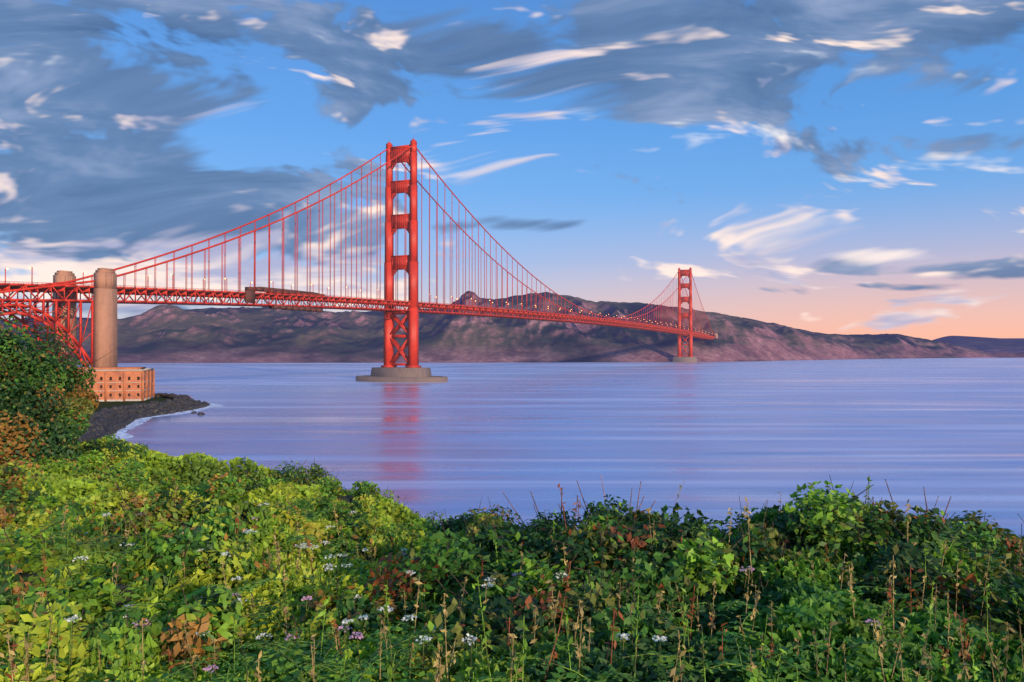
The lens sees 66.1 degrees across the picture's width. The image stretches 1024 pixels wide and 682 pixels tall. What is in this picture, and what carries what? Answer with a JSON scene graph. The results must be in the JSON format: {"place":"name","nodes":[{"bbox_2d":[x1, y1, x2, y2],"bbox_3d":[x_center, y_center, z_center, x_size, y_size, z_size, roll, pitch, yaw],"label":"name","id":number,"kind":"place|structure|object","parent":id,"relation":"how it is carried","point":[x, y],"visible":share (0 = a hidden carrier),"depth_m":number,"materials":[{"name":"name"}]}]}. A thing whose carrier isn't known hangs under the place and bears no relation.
{"place":"outdoors","nodes":[
{"label":"outdoors","id":0,"kind":"place"},
{"bbox_2d":[0,285,711,336],"bbox_3d":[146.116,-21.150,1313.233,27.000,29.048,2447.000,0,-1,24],"label":"road deck","id":1,"kind":"structure","parent":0,"point":[263,294],"depth_m":540.78,"materials":[{"name":"red metal"}]},
{"bbox_2d":[245,286,325,311],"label":"maintenance platform","id":2,"kind":"structure","parent":1,"relation":"on","point":[249,294],"depth_m":580.82,"materials":[{"name":"red metal"}]},
{"bbox_2d":[0,281,714,338],"bbox_3d":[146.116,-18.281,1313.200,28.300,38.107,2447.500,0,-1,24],"label":"stiffening truss","id":3,"kind":"object","parent":1,"relation":"attached to","point":[345,301],"visible":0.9,"depth_m":609.38,"materials":[{"name":"red metal"}]},
{"bbox_2d":[5,267,709,333],"bbox_3d":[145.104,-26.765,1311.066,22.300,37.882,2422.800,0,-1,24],"label":"street lamps","id":4,"kind":"object","parent":1,"relation":"on","point":[312,284],"visible":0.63,"depth_m":562.15,"materials":[{"name":"red metal"}]},
{"bbox_2d":[7,267,705,333],"bbox_3d":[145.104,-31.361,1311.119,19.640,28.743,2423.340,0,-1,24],"label":"lamp heads","id":5,"kind":"object","parent":4,"relation":"on","point":[360,290],"visible":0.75,"depth_m":686.71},
{"bbox_2d":[0,291,1023,412],"bbox_3d":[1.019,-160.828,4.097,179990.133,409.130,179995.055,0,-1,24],"label":"hills","id":6,"kind":"structure","parent":0,"point":[166,334],"depth_m":2244.39,"materials":[{"name":"soil"}]},
{"bbox_2d":[0,300,93,366],"bbox_3d":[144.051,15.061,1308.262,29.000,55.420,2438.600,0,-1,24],"label":"steel arch truss","id":7,"kind":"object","parent":6,"relation":"on","point":[34,311],"depth_m":427.35,"materials":[{"name":"red metal"}]},
{"bbox_2d":[0,312,116,465],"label":"tree","id":8,"kind":"object","parent":6,"relation":"on","point":[33,376],"depth_m":20.34,"materials":[{"name":"green plant"}]},
{"bbox_2d":[68,367,154,400],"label":"fort point walls","id":9,"kind":"structure","parent":6,"relation":"on","point":[106,390],"depth_m":412.51,"materials":[{"name":"brown brick"}]},
{"bbox_2d":[91,377,138,396],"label":"windows","id":10,"kind":"structure","parent":9,"relation":"in","point":[119,386],"depth_m":412.41,"materials":[{"name":"black glass"}]},
{"bbox_2d":[87,368,153,400],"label":"ledges","id":11,"kind":"object","parent":9,"relation":"attached to","point":[127,382],"visible":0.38,"depth_m":412.82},
{"bbox_2d":[73,393,209,443],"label":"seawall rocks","id":12,"kind":"object","parent":6,"relation":"on","point":[108,422],"visible":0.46,"depth_m":345.85,"materials":[{"name":"grey stone"}]},
{"bbox_2d":[52,268,717,366],"bbox_3d":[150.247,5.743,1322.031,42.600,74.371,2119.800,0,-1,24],"label":"bridge pylons","id":13,"kind":"object","parent":6,"relation":"on","point":[105,314],"visible":0.38,"depth_m":442.82,"materials":[{"name":"concrete"}]},
{"bbox_2d":[0,433,1023,679],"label":"shrub","id":14,"kind":"object","parent":6,"relation":"on","point":[690,557],"depth_m":7.43,"materials":[{"name":"green plant"}]},
{"bbox_2d":[0,438,1023,681],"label":"ground cover leaves","id":15,"kind":"object","parent":6,"relation":"on","point":[847,628],"visible":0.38,"depth_m":5.95,"materials":[{"name":"green plant"}]},
{"bbox_2d":[0,481,1023,681],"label":"grass stalks and stems","id":16,"kind":"object","parent":6,"relation":"on","point":[549,661],"visible":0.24,"depth_m":5.54,"materials":[{"name":"green plant"}]},
{"bbox_2d":[672,357,697,361],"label":"tower pier","id":17,"kind":"structure","parent":6,"relation":"on","point":[684,359],"depth_m":1910.30,"materials":[{"name":"concrete"}]},
{"bbox_2d":[677,267,692,356],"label":"tower","id":18,"kind":"structure","parent":17,"relation":"on","point":[688,300],"depth_m":1919.25,"materials":[{"name":"red metal"}]},
{"bbox_2d":[0,0,1023,339],"label":"sky","id":19,"kind":"structure","parent":0,"point":[845,167],"materials":[{"name":"blue"}]},
{"bbox_2d":[78,358,1023,538],"bbox_3d":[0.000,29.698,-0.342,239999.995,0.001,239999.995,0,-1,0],"label":"water","id":20,"kind":"structure","parent":0,"point":[719,439],"depth_m":290.88,"materials":[{"name":"blue liquid"}]},
{"bbox_2d":[112,403,222,446],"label":"surf foam","id":21,"kind":"object","parent":20,"relation":"on","point":[121,433],"visible":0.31,"depth_m":326.98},
{"bbox_2d":[356,367,447,381],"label":"tower pier base","id":22,"kind":"object","parent":20,"relation":"in","point":[395,374],"visible":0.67,"depth_m":740.45,"materials":[{"name":"concrete"}]},
{"bbox_2d":[381,138,420,367],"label":"tower","id":23,"kind":"structure","parent":22,"relation":"on","point":[409,187],"depth_m":753.82,"materials":[{"name":"red metal"}]},
{"bbox_2d":[0,142,714,334],"bbox_3d":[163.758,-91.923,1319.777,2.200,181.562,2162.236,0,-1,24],"label":"cable","id":24,"kind":"object","parent":23,"relation":"on","point":[55,285],"visible":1,"depth_m":590.92,"materials":[{"name":"red metal"}]},
{"bbox_2d":[91,155,701,332],"bbox_3d":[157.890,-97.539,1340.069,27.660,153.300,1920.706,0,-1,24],"label":"suspender ropes","id":25,"kind":"object","parent":24,"relation":"hanging from","point":[395,259],"visible":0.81,"depth_m":734.25,"materials":[{"name":"red metal"}]},
{"bbox_2d":[47,145,703,332],"bbox_3d":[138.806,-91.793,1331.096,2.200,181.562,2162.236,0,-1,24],"label":"cable","id":26,"kind":"object","parent":23,"relation":"on","point":[89,276],"visible":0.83,"depth_m":634.39,"materials":[{"name":"red metal"}]}
]}

